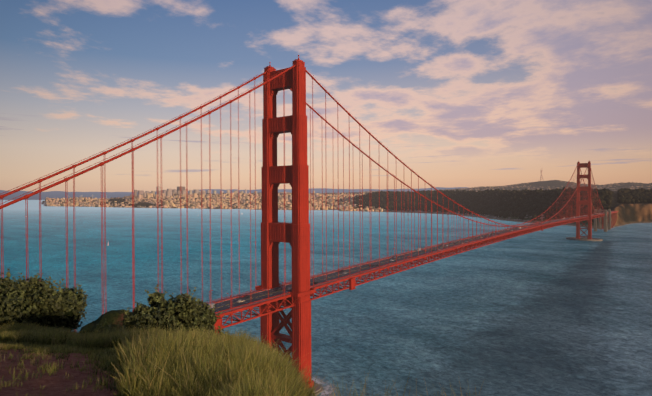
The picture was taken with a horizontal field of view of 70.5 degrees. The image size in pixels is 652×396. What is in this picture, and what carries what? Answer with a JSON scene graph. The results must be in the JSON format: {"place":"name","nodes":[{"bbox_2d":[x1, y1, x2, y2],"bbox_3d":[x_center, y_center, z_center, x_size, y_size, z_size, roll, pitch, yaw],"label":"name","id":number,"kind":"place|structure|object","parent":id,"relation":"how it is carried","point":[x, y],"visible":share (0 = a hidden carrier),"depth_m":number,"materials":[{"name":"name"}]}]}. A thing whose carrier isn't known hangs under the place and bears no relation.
{"place":"outdoors","nodes":[
{"label":"outdoors","id":0,"kind":"place"},
{"bbox_2d":[0,349,121,395],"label":"headland","id":1,"kind":"object","parent":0,"point":[55,384],"depth_m":6.51,"materials":[{"name":"soil"}]},
{"bbox_2d":[0,268,87,330],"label":"coyote bush","id":2,"kind":"object","parent":1,"relation":"on","point":[61,297],"visible":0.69,"depth_m":13.88,"materials":[{"name":"green plant"}]},
{"bbox_2d":[88,319,124,334],"bbox_3d":[-6.763,4.513,15.152,1.893,1.244,2.053,0,1,38],"label":"bush","id":3,"kind":"object","parent":1,"relation":"on","point":[112,327],"visible":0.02,"depth_m":15.35,"materials":[{"name":"green plant"}]},
{"bbox_2d":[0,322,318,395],"bbox_3d":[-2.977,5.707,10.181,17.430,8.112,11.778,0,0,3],"label":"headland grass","id":4,"kind":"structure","parent":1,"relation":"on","point":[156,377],"depth_m":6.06,"materials":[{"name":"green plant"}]},
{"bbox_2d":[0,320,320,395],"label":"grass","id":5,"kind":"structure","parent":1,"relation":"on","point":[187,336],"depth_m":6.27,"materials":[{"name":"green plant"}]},
{"bbox_2d":[129,298,205,331],"bbox_3d":[-4.668,4.128,14.088,2.555,2.278,2.688,0,1,38],"label":"coyote bush","id":6,"kind":"object","parent":1,"relation":"on","point":[165,323],"visible":0.08,"depth_m":13.49,"materials":[{"name":"green plant"}]},
{"bbox_2d":[121,284,224,333],"bbox_3d":[-4.756,3.890,14.060,2.975,2.408,3.108,0,1,38],"label":"coyote bush","id":7,"kind":"object","parent":1,"relation":"on","point":[171,312],"depth_m":13.72,"materials":[{"name":"green plant"}]},
{"bbox_2d":[208,317,228,335],"bbox_3d":[-3.699,4.610,14.626,1.895,1.946,1.967,0,1,38],"label":"coyote bush","id":8,"kind":"object","parent":1,"relation":"on","point":[219,329],"depth_m":14.75,"materials":[{"name":"green plant"}]},
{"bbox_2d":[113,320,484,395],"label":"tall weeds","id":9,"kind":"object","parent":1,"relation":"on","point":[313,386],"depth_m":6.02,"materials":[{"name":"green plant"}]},
{"bbox_2d":[79,310,131,333],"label":"headland knoll terrain","id":10,"kind":"structure","parent":0,"point":[113,316],"depth_m":59.76,"materials":[{"name":"green plant"}]},
{"bbox_2d":[0,187,468,199],"bbox_3d":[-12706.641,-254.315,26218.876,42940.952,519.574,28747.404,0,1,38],"label":"bay hills","id":11,"kind":"structure","parent":0,"point":[54,194],"depth_m":19722.06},
{"bbox_2d":[1,79,599,329],"bbox_3d":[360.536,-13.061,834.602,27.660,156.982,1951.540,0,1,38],"label":"suspender cables","id":12,"kind":"object","parent":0,"point":[133,264],"visible":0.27,"depth_m":305.85,"materials":[{"name":"red metal"}]},
{"bbox_2d":[0,200,651,395],"bbox_3d":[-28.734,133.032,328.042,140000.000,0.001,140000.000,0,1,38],"label":"sea water","id":13,"kind":"structure","parent":0,"point":[552,311],"depth_m":663.20,"materials":[{"name":"blue liquid"}]},
{"bbox_2d":[311,373,333,395],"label":"sea foam","id":14,"kind":"object","parent":13,"relation":"on","point":[319,382],"depth_m":326.83,"materials":[{"name":"white liquid"}]},
{"bbox_2d":[312,237,602,395],"bbox_3d":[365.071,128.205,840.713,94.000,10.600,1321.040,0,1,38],"label":"bridge tower piers","id":15,"kind":"structure","parent":13,"relation":"in","point":[567,238],"depth_m":1310.60,"materials":[{"name":"concrete"}]},
{"bbox_2d":[260,55,313,389],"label":"tower","id":16,"kind":"structure","parent":15,"relation":"on","point":[295,233],"depth_m":319.57,"materials":[{"name":"red metal"}]},
{"bbox_2d":[0,65,604,226],"bbox_3d":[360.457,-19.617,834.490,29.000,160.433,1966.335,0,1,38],"label":"main suspension cables","id":17,"kind":"object","parent":16,"relation":"attached to","point":[66,179],"visible":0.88,"depth_m":266.56,"materials":[{"name":"red metal"}]},
{"bbox_2d":[197,213,604,332],"bbox_3d":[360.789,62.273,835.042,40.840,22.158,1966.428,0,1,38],"label":"bridge deck truss","id":18,"kind":"object","parent":16,"relation":"attached to","point":[352,282],"visible":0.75,"depth_m":389.21,"materials":[{"name":"red metal"}]},
{"bbox_2d":[218,231,505,307],"bbox_3d":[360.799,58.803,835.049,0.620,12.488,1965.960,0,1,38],"label":"lane markings","id":19,"kind":"object","parent":18,"relation":"on","point":[336,275],"visible":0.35,"depth_m":357.29,"materials":[{"name":"orange paint"}]},
{"bbox_2d":[208,217,581,314],"bbox_3d":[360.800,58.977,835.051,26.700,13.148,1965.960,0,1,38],"label":"bridge sidewalks","id":20,"kind":"structure","parent":18,"relation":"on","point":[351,275],"depth_m":384.68,"materials":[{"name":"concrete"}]},
{"bbox_2d":[211,214,595,312],"bbox_3d":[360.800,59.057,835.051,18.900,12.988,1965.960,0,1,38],"label":"bridge roadway","id":21,"kind":"structure","parent":18,"relation":"on","point":[271,293],"depth_m":380.57,"materials":[{"name":"grey asphalt"}]},
{"bbox_2d":[209,213,601,307],"bbox_3d":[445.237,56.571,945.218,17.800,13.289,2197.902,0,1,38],"label":"cars","id":22,"kind":"object","parent":21,"relation":"on","point":[212,304],"visible":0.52,"depth_m":510.65,"materials":[{"name":"metal"}]},
{"bbox_2d":[240,212,603,300],"bbox_3d":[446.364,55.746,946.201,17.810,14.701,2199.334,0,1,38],"label":"cars","id":23,"kind":"object","parent":21,"relation":"on","point":[368,265],"depth_m":418.32,"materials":[{"name":"metal"}]},
{"bbox_2d":[237,211,607,302],"bbox_3d":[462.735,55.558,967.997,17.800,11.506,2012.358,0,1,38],"label":"cars","id":24,"kind":"object","parent":21,"relation":"on","point":[239,301],"visible":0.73,"depth_m":324.15,"materials":[{"name":"metal"}]},
{"bbox_2d":[576,161,591,238],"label":"tower","id":25,"kind":"structure","parent":15,"relation":"on","point":[579,202],"depth_m":1337.74,"materials":[{"name":"red metal"}]},
{"bbox_2d":[599,211,617,229],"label":"approach viaduct","id":26,"kind":"structure","parent":13,"relation":"on","point":[614,217],"depth_m":1850.61,"materials":[{"name":"red metal"}]},
{"bbox_2d":[0,0,651,191],"label":"sky","id":27,"kind":"structure","parent":0,"point":[464,93],"materials":[{"name":"blue"}]},
{"bbox_2d":[41,191,651,228],"bbox_3d":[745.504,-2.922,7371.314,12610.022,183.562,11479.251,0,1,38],"label":"shoreline","id":28,"kind":"structure","parent":0,"point":[630,213],"depth_m":2247.90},
{"bbox_2d":[130,186,323,198],"bbox_3d":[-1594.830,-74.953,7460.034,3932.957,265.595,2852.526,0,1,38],"label":"city buildings","id":29,"kind":"structure","parent":28,"relation":"on","point":[180,191],"depth_m":7579.30,"materials":[{"name":"beige concrete"}]},
{"bbox_2d":[45,192,558,221],"bbox_3d":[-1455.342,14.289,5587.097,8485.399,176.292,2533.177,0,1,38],"label":"city buildings","id":30,"kind":"structure","parent":28,"relation":"on","point":[249,201],"depth_m":5089.27,"materials":[{"name":"beige concrete"}]},
{"bbox_2d":[100,187,651,223],"bbox_3d":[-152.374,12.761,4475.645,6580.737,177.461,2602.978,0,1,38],"label":"wooded headland","id":31,"kind":"structure","parent":28,"relation":"on","point":[503,200],"depth_m":2786.56,"materials":[{"name":"green plant"}]},
{"bbox_2d":[143,213,584,308],"bbox_3d":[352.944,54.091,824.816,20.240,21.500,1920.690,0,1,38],"label":"bridge light poles","id":32,"kind":"object","parent":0,"point":[391,256],"visible":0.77,"depth_m":468.20,"materials":[{"name":"red metal"}]},
{"bbox_2d":[124,180,651,199],"bbox_3d":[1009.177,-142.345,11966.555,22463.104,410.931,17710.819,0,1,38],"label":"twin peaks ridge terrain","id":33,"kind":"structure","parent":0,"point":[552,183],"depth_m":7896.60,"materials":[{"name":"green plant"}]},
{"bbox_2d":[122,181,651,198],"bbox_3d":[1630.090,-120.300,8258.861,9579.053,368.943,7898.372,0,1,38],"label":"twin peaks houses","id":34,"kind":"structure","parent":33,"relation":"on","point":[128,197],"depth_m":8012.77,"materials":[{"name":"beige"}]},
{"bbox_2d":[594,209,610,231],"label":"bridge piers","id":35,"kind":"structure","parent":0,"point":[605,222],"depth_m":1626.31,"materials":[{"name":"grey concrete"}]}
]}

